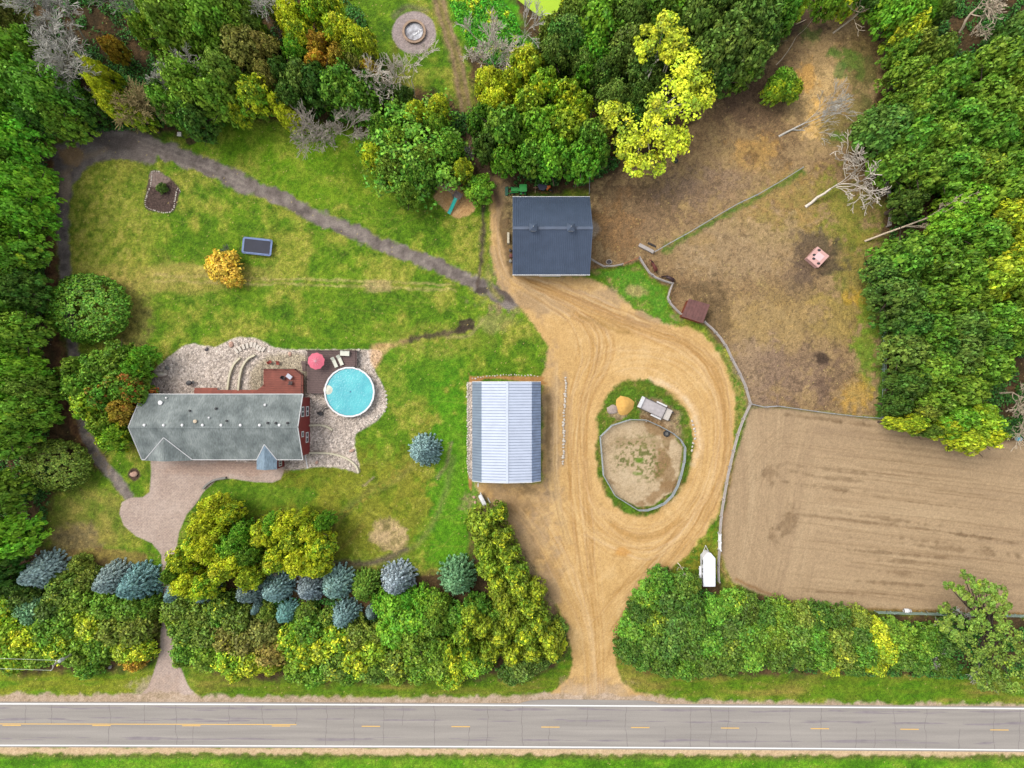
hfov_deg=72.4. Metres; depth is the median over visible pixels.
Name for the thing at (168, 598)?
spruce tree
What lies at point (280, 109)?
broadleaf tree
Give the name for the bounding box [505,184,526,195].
tractor
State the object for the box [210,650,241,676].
shrub
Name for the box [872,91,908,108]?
broadleaf tree
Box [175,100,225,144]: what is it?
broadleaf tree
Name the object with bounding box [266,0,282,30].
broadleaf tree
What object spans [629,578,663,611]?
shrub
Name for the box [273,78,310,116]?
broadleaf tree
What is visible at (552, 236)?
barn
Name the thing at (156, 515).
paved driveway
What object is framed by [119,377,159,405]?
broadleaf tree
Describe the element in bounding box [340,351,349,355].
storage box
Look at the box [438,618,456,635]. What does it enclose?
shrub
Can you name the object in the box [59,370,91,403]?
broadleaf tree
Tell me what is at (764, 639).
shrub
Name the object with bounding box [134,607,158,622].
shrub
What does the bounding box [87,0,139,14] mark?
bare tree
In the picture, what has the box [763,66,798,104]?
broadleaf tree
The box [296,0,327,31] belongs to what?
broadleaf tree
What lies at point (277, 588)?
spruce tree
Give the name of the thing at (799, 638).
shrub
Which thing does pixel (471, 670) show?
shrub
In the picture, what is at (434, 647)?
shrub
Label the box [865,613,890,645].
shrub
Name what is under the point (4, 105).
broadleaf tree
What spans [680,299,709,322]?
shelter
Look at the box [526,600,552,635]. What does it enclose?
cedar tree
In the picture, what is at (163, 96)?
broadleaf tree
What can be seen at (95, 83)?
broadleaf tree
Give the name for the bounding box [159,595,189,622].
shrub
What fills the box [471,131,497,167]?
broadleaf tree
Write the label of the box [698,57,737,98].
broadleaf tree
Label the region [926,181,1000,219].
broadleaf tree
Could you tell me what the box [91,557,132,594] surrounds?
spruce tree
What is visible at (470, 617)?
cedar tree
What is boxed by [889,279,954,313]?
broadleaf tree
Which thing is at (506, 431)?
metal shed
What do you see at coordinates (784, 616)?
shrub
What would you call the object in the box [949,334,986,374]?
broadleaf tree
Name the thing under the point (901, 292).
broadleaf tree
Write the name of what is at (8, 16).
broadleaf tree
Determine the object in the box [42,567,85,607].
shrub
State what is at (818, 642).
shrub
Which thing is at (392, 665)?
shrub
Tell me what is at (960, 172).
broadleaf tree
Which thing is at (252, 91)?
broadleaf tree
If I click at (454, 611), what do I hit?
shrub
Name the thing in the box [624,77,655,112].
broadleaf tree
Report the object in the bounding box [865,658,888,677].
shrub
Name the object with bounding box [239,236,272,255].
trampoline
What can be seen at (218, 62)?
broadleaf tree
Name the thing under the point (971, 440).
broadleaf tree
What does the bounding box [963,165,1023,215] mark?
broadleaf tree
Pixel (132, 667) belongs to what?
shrub
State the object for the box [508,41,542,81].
broadleaf tree
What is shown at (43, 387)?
broadleaf tree
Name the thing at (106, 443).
broadleaf tree
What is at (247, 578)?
broadleaf tree
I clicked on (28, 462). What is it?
dome tree
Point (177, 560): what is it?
broadleaf tree
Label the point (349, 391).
swimming pool
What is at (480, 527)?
cedar tree
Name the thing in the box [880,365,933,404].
broadleaf tree
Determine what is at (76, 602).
shrub
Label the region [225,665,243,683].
shrub
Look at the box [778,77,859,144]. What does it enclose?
fallen tree
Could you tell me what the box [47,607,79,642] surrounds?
shrub
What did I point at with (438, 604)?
broadleaf tree
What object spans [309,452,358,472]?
retaining wall
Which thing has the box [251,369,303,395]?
house deck
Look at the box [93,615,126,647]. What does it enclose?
shrub
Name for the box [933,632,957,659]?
shrub
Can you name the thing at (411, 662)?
shrub
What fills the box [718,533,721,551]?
gate
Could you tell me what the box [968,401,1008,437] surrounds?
broadleaf tree
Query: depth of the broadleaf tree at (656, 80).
109.56 m
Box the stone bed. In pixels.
[149,336,471,478]
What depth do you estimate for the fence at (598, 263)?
117.11 m
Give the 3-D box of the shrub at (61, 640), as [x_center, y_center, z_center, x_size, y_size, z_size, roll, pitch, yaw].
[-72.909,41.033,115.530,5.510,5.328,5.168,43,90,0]
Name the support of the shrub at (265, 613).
on the forest floor
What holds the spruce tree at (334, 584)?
on the forest floor
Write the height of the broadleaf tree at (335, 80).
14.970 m
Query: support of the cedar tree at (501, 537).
on the forest floor
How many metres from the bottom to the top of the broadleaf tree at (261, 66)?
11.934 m
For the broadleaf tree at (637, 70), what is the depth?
108.22 m
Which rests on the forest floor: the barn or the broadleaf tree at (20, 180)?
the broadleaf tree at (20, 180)
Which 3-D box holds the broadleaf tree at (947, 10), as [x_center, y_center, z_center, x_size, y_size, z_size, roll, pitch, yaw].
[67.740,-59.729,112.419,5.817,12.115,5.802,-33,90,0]
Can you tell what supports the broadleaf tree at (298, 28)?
on the forest floor
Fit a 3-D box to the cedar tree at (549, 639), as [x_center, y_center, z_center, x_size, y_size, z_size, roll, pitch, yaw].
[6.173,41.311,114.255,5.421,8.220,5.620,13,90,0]
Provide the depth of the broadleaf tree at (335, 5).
110.16 m
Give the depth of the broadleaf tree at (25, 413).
108.85 m
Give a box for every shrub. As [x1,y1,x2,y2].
[0,573,24,600]
[0,595,19,624]
[0,612,32,645]
[0,639,34,673]
[0,665,26,676]
[1,585,45,612]
[8,624,39,656]
[11,588,41,625]
[20,644,52,670]
[28,618,60,649]
[32,591,61,624]
[41,639,69,665]
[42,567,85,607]
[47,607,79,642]
[54,633,80,646]
[57,639,92,672]
[59,584,94,616]
[66,551,95,573]
[71,605,101,643]
[73,562,104,591]
[73,656,105,680]
[81,635,113,667]
[86,592,123,621]
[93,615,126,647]
[109,643,144,663]
[112,592,151,621]
[116,612,162,648]
[118,658,149,672]
[123,637,160,661]
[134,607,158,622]
[138,590,164,614]
[145,617,160,634]
[155,181,168,193]
[158,611,173,626]
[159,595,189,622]
[166,619,193,648]
[168,641,194,664]
[172,660,190,668]
[182,601,211,628]
[185,596,202,611]
[186,622,217,652]
[188,644,227,673]
[203,588,240,626]
[206,618,221,632]
[209,625,234,653]
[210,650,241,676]
[221,602,256,636]
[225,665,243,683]
[230,629,256,660]
[235,646,262,678]
[247,611,284,652]
[252,641,288,668]
[254,600,276,623]
[258,664,282,677]
[274,619,299,655]
[281,661,310,685]
[284,640,314,671]
[293,600,319,619]
[293,606,324,648]
[302,659,326,689]
[304,632,338,665]
[316,604,337,627]
[318,622,349,654]
[318,648,349,682]
[336,671,360,686]
[339,645,370,679]
[341,611,376,651]
[358,662,387,685]
[359,636,394,667]
[370,622,390,644]
[378,648,406,678]
[387,671,407,686]
[400,646,429,673]
[407,667,429,686]
[418,635,446,665]
[424,647,449,684]
[436,678,450,691]
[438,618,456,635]
[442,595,464,625]
[443,652,464,680]
[443,669,467,690]
[460,654,484,679]
[463,590,492,615]
[469,650,497,673]
[485,604,500,622]
[497,659,519,686]
[508,655,534,685]
[526,655,549,673]
[551,614,568,638]
[560,637,567,652]
[612,634,644,665]
[613,610,645,642]
[625,596,652,624]
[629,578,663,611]
[630,653,653,671]
[637,630,662,660]
[641,607,668,637]
[645,563,674,595]
[650,655,676,678]
[655,590,683,618]
[657,632,683,667]
[662,609,688,642]
[669,565,698,602]
[673,656,697,681]
[676,638,702,663]
[678,591,707,618]
[683,607,715,641]
[688,573,701,593]
[694,654,722,679]
[696,627,727,658]
[703,589,728,629]
[713,612,749,641]
[715,635,744,669]
[716,586,747,616]
[720,656,744,677]
[735,588,759,624]
[735,621,762,654]
[741,642,766,674]
[751,627,771,652]
[754,596,777,633]
[764,645,792,673]
[765,593,797,627]
[765,621,790,650]
[784,622,809,651]
[789,644,815,672]
[790,598,816,631]
[805,624,834,656]
[807,597,832,635]
[811,650,837,672]
[821,667,840,676]
[822,600,852,632]
[825,625,854,652]
[830,646,859,670]
[841,661,865,677]
[846,602,874,629]
[849,619,876,648]
[853,642,879,669]
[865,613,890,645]
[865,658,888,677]
[873,636,900,667]
[878,614,901,640]
[889,620,919,652]
[889,650,917,672]
[911,635,938,664]
[911,654,934,676]
[914,620,941,645]
[930,657,958,677]
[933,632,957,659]
[936,606,969,640]
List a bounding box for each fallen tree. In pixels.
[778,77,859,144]
[864,190,980,241]
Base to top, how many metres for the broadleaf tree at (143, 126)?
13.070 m
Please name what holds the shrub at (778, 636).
on the forest floor
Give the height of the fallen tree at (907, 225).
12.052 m
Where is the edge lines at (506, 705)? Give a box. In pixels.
[0,703,1023,750]
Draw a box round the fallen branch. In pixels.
[776,19,812,64]
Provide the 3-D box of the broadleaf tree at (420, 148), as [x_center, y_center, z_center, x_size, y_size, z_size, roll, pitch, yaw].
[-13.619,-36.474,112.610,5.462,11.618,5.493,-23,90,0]
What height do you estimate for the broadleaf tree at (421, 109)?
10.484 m
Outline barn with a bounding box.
[513,196,592,276]
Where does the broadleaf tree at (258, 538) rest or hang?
on the lawn at (434, 338)
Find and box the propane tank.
[478,494,485,505]
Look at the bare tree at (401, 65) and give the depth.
109.36 m
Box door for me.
[539,275,560,276]
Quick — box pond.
[518,0,560,16]
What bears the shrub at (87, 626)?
on the forest floor
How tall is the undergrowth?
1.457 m
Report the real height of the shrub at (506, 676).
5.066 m
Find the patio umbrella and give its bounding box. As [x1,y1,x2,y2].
[308,353,324,369]
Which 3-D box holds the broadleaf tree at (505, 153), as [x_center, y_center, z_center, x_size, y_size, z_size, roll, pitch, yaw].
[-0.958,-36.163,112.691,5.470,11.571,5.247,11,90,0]
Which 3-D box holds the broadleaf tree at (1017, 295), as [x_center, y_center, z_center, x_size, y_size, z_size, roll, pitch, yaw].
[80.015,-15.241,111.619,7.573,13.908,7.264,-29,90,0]
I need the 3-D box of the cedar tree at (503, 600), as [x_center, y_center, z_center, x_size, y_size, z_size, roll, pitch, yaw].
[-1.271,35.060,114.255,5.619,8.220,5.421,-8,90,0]
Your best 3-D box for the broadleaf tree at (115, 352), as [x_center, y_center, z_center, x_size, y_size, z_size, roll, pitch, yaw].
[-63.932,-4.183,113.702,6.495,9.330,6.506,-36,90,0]
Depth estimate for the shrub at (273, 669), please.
115.02 m
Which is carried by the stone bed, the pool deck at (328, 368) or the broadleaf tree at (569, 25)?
the pool deck at (328, 368)
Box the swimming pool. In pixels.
[323,367,375,416]
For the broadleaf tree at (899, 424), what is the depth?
111.09 m
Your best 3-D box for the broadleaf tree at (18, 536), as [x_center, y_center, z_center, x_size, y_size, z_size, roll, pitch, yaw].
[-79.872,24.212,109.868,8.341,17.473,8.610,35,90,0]
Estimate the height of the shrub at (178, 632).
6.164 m
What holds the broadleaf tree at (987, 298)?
on the forest floor
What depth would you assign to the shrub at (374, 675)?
114.15 m
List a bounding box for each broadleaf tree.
[0,0,37,36]
[0,21,66,70]
[0,48,49,106]
[0,83,47,145]
[0,111,56,164]
[0,148,54,194]
[0,159,67,209]
[0,194,63,242]
[0,222,24,237]
[0,231,54,278]
[0,269,59,313]
[0,297,32,318]
[0,311,56,356]
[0,348,59,388]
[0,371,62,404]
[0,384,65,430]
[0,386,9,401]
[0,423,49,462]
[0,466,37,515]
[0,511,53,562]
[0,556,30,587]
[2,63,93,123]
[2,96,62,143]
[7,195,61,227]
[9,155,64,187]
[31,100,101,148]
[53,80,108,125]
[57,353,85,376]
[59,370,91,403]
[68,391,104,424]
[73,51,128,91]
[74,347,107,382]
[78,71,125,94]
[83,411,120,436]
[84,378,114,414]
[89,86,134,126]
[94,339,134,373]
[94,428,133,454]
[96,34,132,66]
[99,368,149,401]
[105,399,136,425]
[105,422,132,442]
[116,102,161,134]
[118,6,169,57]
[118,357,157,380]
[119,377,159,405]
[121,89,156,118]
[126,343,162,369]
[134,0,207,65]
[143,82,183,131]
[144,78,175,122]
[153,48,218,121]
[158,562,190,586]
[164,546,201,573]
[167,565,207,598]
[174,0,236,53]
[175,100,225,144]
[177,534,204,563]
[181,72,245,128]
[184,511,215,541]
[188,566,225,601]
[192,541,219,567]
[196,43,250,95]
[196,491,233,522]
[199,519,231,546]
[206,553,237,584]
[207,0,264,27]
[212,527,249,558]
[213,500,248,525]
[219,22,266,76]
[219,553,250,574]
[227,102,253,129]
[227,516,256,548]
[231,540,265,566]
[233,562,267,592]
[234,6,270,35]
[235,71,276,120]
[247,30,284,60]
[247,514,279,550]
[250,59,277,91]
[259,541,287,574]
[261,508,283,535]
[264,91,279,117]
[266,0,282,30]
[267,54,289,87]
[269,508,298,541]
[272,0,305,36]
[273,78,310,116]
[273,101,299,131]
[277,525,303,552]
[279,51,321,109]
[280,32,307,61]
[282,545,310,578]
[283,17,315,46]
[284,109,309,134]
[290,505,318,526]
[294,511,331,543]
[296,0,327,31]
[300,59,342,116]
[302,531,339,562]
[303,552,335,578]
[304,29,332,54]
[304,47,328,67]
[312,509,339,531]
[315,57,366,121]
[320,0,345,19]
[321,10,358,46]
[326,40,351,65]
[334,36,367,62]
[334,75,384,126]
[343,52,365,73]
[346,23,378,60]
[352,87,475,219]
[357,141,380,174]
[359,56,384,85]
[360,68,386,95]
[361,101,377,129]
[366,111,395,141]
[370,587,392,615]
[375,151,405,188]
[376,617,408,651]
[377,592,403,625]
[382,122,413,158]
[386,103,406,127]
[387,83,417,104]
[391,181,421,211]
[393,602,427,636]
[398,585,415,610]
[398,628,430,655]
[401,99,428,132]
[401,155,438,191]
[408,582,433,615]
[410,137,440,175]
[419,612,447,638]
[422,587,451,618]
[423,90,453,125]
[424,110,448,140]
[432,126,465,167]
[451,157,473,184]
[462,102,488,137]
[462,173,496,207]
[468,63,502,100]
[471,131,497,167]
[475,101,527,162]
[478,85,513,109]
[490,141,519,178]
[495,66,524,103]
[507,46,545,90]
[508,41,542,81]
[509,83,547,123]
[515,137,543,178]
[519,104,560,144]
[523,65,558,106]
[534,9,559,43]
[534,32,574,77]
[535,133,571,184]
[546,13,586,69]
[547,76,581,109]
[549,99,590,145]
[557,0,594,18]
[561,139,602,187]
[566,44,594,80]
[566,89,596,119]
[570,62,594,90]
[571,110,610,147]
[576,31,610,63]
[578,0,624,47]
[584,54,620,98]
[592,0,626,21]
[593,77,628,125]
[593,139,613,174]
[594,8,717,178]
[604,22,645,81]
[614,0,651,25]
[617,41,668,83]
[617,103,647,136]
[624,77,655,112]
[642,0,681,38]
[648,67,666,92]
[651,11,690,49]
[663,39,690,79]
[675,0,694,31]
[676,0,726,38]
[679,28,729,90]
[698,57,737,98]
[700,9,756,87]
[716,0,736,11]
[725,63,757,96]
[727,0,784,35]
[731,23,776,86]
[752,13,783,56]
[758,80,786,106]
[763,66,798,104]
[780,0,802,37]
[781,77,803,104]
[785,0,811,29]
[808,0,845,23]
[825,0,857,23]
[848,101,891,144]
[848,101,916,159]
[854,0,879,19]
[858,0,892,26]
[858,254,903,289]
[859,275,927,319]
[864,141,924,188]
[864,226,936,282]
[867,0,928,48]
[868,304,935,342]
[870,113,943,161]
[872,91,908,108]
[873,52,937,97]
[874,32,922,71]
[874,392,914,417]
[875,333,936,369]
[877,7,932,57]
[877,416,916,431]
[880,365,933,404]
[884,188,931,224]
[885,26,937,58]
[889,70,948,104]
[889,146,953,197]
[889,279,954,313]
[891,349,963,390]
[892,309,959,350]
[892,413,931,435]
[906,95,942,121]
[908,86,956,119]
[908,423,945,437]
[909,384,956,413]
[910,397,944,421]
[916,232,962,285]
[917,208,978,243]
[921,140,985,196]
[922,30,963,69]
[923,0,942,21]
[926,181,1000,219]
[927,52,979,99]
[929,0,956,31]
[929,229,964,254]
[929,414,968,440]
[930,112,974,153]
[930,403,981,439]
[934,569,1023,695]
[938,337,963,357]
[940,246,998,295]
[941,277,983,315]
[941,428,992,456]
[946,368,993,406]
[947,96,993,141]
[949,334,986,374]
[952,307,990,340]
[957,64,1021,120]
[959,35,1023,81]
[960,211,1015,258]
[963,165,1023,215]
[967,109,1022,152]
[967,146,1009,185]
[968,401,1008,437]
[969,283,1001,312]
[970,344,1021,387]
[979,329,1016,350]
[981,250,1023,301]
[981,301,1023,340]
[987,426,1012,449]
[988,9,1023,45]
[988,194,1023,233]
[993,29,1023,55]
[995,276,1023,306]
[997,229,1023,264]
[998,129,1023,167]
[1001,56,1023,94]
[1002,88,1023,132]
[1009,327,1023,360]
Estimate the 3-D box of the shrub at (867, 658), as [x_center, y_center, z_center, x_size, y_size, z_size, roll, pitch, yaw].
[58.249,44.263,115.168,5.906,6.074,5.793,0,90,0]
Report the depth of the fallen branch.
117.65 m
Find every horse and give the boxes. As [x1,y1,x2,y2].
[649,259,657,272]
[661,275,675,281]
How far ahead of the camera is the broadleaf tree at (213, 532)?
110.16 m
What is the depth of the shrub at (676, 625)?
114.30 m
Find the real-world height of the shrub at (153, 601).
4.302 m
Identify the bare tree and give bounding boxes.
[2,0,86,55]
[27,17,100,98]
[85,83,112,110]
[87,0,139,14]
[145,42,207,112]
[220,244,229,252]
[250,0,289,35]
[285,99,372,159]
[351,52,410,102]
[374,39,439,98]
[454,6,525,67]
[458,146,472,160]
[497,0,549,70]
[932,649,946,667]
[935,606,971,631]
[959,0,1008,39]
[999,382,1023,450]
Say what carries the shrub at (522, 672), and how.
on the forest floor
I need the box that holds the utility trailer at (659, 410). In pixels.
[637,396,673,420]
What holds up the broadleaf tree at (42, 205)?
on the lawn at (434, 338)
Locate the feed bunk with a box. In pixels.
[638,243,653,253]
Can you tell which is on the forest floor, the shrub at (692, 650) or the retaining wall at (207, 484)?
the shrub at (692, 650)
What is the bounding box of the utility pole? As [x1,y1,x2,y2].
[50,648,81,670]
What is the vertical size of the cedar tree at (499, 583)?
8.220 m
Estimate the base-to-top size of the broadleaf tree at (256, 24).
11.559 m
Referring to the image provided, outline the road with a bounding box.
[0,699,1023,751]
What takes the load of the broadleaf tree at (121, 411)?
on the ground
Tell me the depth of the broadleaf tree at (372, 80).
110.46 m
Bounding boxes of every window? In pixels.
[301,407,303,416]
[306,406,308,415]
[306,432,308,442]
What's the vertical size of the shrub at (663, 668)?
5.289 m
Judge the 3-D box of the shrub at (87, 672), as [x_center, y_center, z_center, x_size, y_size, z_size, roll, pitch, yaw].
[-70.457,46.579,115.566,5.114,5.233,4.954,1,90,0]
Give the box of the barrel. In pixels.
[903,608,911,612]
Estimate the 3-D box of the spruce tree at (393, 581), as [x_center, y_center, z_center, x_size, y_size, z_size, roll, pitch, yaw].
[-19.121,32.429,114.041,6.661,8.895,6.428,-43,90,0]
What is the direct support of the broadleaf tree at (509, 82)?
on the forest floor
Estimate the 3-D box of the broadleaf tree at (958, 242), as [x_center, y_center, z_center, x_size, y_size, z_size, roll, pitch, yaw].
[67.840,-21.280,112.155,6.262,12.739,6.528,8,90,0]
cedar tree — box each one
[441,636,459,661]
[450,621,474,647]
[458,637,480,662]
[460,597,481,627]
[463,502,500,543]
[471,610,493,638]
[472,537,497,561]
[475,554,502,580]
[478,638,496,661]
[482,638,502,662]
[483,570,509,595]
[486,499,508,522]
[487,587,515,613]
[487,619,514,646]
[488,521,514,548]
[494,537,521,565]
[496,602,525,630]
[500,554,529,585]
[501,642,522,666]
[507,573,535,602]
[512,616,538,645]
[513,592,543,619]
[520,637,547,663]
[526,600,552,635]
[528,574,547,601]
[538,619,564,650]
[541,638,563,663]
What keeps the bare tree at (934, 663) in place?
on the forest floor
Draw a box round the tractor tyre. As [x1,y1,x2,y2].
[663,430,669,436]
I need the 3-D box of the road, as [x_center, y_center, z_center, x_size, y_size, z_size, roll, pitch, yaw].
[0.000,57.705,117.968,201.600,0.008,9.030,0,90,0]
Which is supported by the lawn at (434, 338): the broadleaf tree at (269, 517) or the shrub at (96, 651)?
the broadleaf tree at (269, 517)
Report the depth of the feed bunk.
117.40 m
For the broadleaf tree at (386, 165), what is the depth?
110.05 m
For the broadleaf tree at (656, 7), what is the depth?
107.34 m
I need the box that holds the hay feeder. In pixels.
[804,246,828,267]
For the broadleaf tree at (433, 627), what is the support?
on the forest floor
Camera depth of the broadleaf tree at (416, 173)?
110.07 m
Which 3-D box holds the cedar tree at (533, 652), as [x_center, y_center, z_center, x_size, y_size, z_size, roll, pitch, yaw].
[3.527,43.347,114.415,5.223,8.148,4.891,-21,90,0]
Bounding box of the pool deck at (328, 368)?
[301,350,356,393]
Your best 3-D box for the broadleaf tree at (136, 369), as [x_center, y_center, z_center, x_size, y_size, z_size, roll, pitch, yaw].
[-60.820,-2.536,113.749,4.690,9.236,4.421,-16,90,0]
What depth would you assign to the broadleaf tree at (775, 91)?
113.11 m
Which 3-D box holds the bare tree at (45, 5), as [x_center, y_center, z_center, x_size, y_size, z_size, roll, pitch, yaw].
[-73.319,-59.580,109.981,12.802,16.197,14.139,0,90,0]
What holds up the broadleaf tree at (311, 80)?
on the forest floor
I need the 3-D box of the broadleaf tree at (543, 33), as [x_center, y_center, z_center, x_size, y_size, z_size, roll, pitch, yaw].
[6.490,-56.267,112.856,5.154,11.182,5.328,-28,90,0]
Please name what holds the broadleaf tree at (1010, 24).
on the forest floor
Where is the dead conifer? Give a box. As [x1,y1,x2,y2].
[109,76,169,133]
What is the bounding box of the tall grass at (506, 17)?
[449,0,520,65]
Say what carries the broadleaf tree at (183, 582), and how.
on the forest floor
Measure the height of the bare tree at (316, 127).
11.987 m
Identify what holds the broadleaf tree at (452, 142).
on the forest floor
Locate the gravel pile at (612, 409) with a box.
[607,405,617,413]
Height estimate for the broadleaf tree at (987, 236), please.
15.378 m
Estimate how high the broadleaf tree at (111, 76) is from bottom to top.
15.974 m
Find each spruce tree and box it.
[16,547,71,588]
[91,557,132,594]
[115,559,164,599]
[163,586,184,602]
[195,583,222,603]
[235,579,265,603]
[250,600,263,614]
[261,570,297,602]
[276,596,300,623]
[296,576,323,600]
[321,561,356,599]
[332,595,363,628]
[350,566,383,602]
[365,604,377,619]
[379,558,418,594]
[407,432,443,466]
[436,552,476,595]
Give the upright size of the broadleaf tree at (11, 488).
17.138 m
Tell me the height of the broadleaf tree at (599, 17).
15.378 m
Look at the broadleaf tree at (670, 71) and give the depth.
111.81 m
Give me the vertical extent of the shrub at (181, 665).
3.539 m
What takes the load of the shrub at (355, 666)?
on the forest floor
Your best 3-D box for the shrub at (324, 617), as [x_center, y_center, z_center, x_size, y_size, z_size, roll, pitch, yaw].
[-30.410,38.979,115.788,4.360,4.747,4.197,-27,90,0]
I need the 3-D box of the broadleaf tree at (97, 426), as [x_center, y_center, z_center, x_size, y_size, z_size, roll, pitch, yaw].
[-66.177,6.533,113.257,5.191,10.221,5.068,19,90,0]
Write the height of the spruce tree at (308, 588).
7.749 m
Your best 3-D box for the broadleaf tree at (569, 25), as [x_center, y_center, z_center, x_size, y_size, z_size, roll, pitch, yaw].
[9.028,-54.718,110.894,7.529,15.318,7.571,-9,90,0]
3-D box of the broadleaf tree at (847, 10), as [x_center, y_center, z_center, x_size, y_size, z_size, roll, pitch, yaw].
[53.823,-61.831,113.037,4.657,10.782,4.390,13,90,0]
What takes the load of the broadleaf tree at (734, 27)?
on the forest floor
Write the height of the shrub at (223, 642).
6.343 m
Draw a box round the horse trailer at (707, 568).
[699,545,714,586]
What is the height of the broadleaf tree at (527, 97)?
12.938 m
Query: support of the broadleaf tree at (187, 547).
on the lawn at (434, 338)
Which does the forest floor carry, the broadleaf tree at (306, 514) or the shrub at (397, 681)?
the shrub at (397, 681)
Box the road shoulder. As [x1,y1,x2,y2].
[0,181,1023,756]
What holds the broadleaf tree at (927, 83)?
on the forest floor
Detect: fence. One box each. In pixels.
[591,258,623,267]
[599,419,685,510]
[638,256,673,283]
[653,166,803,252]
[667,282,681,314]
[703,321,751,403]
[716,549,720,582]
[718,403,751,534]
[752,404,883,418]
[874,610,1020,617]
[881,305,887,417]
[884,181,892,226]
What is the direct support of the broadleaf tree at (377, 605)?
on the forest floor
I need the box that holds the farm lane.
[52,128,517,499]
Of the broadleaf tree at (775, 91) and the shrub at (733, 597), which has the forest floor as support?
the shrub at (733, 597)
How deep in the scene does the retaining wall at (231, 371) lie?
117.45 m
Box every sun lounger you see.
[330,357,337,367]
[336,355,343,365]
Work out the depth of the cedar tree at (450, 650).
113.00 m
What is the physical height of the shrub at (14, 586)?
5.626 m
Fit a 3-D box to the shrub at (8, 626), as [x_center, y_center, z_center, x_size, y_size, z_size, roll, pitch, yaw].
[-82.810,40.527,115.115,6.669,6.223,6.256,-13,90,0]
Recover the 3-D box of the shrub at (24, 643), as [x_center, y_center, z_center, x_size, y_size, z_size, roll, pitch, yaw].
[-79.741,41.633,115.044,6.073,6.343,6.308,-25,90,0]
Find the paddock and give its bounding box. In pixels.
[589,2,885,416]
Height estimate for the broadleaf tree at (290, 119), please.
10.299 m
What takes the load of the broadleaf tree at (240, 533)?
on the lawn at (434, 338)
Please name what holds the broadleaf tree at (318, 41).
on the forest floor
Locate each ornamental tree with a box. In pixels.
[203,248,244,288]
[224,269,246,287]
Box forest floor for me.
[0,0,1023,683]
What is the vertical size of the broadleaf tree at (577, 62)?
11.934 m
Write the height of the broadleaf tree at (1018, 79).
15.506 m
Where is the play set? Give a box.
[438,182,463,213]
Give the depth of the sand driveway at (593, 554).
118.00 m
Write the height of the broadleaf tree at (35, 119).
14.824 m
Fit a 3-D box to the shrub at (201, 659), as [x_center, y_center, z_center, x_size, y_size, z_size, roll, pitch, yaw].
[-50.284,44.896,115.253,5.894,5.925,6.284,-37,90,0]
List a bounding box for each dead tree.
[805,129,891,215]
[832,4,874,33]
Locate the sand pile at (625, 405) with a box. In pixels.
[616,396,633,414]
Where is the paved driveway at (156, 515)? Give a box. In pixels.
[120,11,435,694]
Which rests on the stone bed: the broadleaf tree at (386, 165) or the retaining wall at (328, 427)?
the retaining wall at (328, 427)
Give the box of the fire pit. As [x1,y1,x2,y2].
[402,19,425,43]
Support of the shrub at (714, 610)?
on the forest floor
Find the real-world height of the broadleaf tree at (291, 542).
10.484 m
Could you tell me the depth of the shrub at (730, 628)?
114.68 m
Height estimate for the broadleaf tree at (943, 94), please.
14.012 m
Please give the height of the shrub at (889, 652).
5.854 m
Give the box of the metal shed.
[472,381,540,482]
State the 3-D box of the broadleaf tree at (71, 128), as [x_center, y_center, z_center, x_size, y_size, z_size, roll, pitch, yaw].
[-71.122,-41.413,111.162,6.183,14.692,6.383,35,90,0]
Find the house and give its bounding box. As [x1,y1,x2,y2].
[128,394,309,469]
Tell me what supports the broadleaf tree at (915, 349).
on the forest floor
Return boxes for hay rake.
[533,184,551,193]
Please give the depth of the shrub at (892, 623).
115.35 m
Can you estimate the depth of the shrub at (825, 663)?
114.31 m
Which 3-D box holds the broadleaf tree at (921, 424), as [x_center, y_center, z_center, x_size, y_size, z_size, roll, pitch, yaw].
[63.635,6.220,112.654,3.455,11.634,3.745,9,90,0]
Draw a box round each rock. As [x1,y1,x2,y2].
[130,471,137,476]
[155,372,167,377]
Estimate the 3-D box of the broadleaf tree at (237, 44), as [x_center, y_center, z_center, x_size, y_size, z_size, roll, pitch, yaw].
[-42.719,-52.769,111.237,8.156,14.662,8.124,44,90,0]
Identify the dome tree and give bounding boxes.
[20,438,94,492]
[42,272,133,344]
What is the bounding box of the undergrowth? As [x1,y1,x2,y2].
[0,0,1023,679]
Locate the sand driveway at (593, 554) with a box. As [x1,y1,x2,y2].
[468,132,735,695]
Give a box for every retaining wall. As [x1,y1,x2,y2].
[202,476,226,488]
[226,357,241,389]
[237,354,255,389]
[309,424,332,430]
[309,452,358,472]
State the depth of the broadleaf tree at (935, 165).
107.58 m
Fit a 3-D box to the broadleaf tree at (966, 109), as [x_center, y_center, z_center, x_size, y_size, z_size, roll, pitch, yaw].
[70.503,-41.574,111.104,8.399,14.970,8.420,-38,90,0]
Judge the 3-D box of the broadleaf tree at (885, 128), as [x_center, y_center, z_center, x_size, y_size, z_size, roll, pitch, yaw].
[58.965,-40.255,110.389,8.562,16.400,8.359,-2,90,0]
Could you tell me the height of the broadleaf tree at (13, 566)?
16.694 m
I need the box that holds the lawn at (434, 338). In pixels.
[0,0,1023,767]
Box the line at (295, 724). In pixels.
[0,723,1008,730]
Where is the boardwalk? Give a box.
[194,388,256,393]
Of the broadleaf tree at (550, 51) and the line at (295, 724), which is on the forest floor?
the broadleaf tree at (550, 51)
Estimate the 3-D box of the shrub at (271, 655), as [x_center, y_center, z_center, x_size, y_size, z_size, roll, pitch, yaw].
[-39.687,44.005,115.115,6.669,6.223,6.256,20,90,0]
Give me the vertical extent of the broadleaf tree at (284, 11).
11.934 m
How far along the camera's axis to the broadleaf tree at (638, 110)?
109.65 m
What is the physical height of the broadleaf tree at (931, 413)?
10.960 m
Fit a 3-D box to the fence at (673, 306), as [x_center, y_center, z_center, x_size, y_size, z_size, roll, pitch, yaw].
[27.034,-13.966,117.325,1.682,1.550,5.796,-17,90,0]

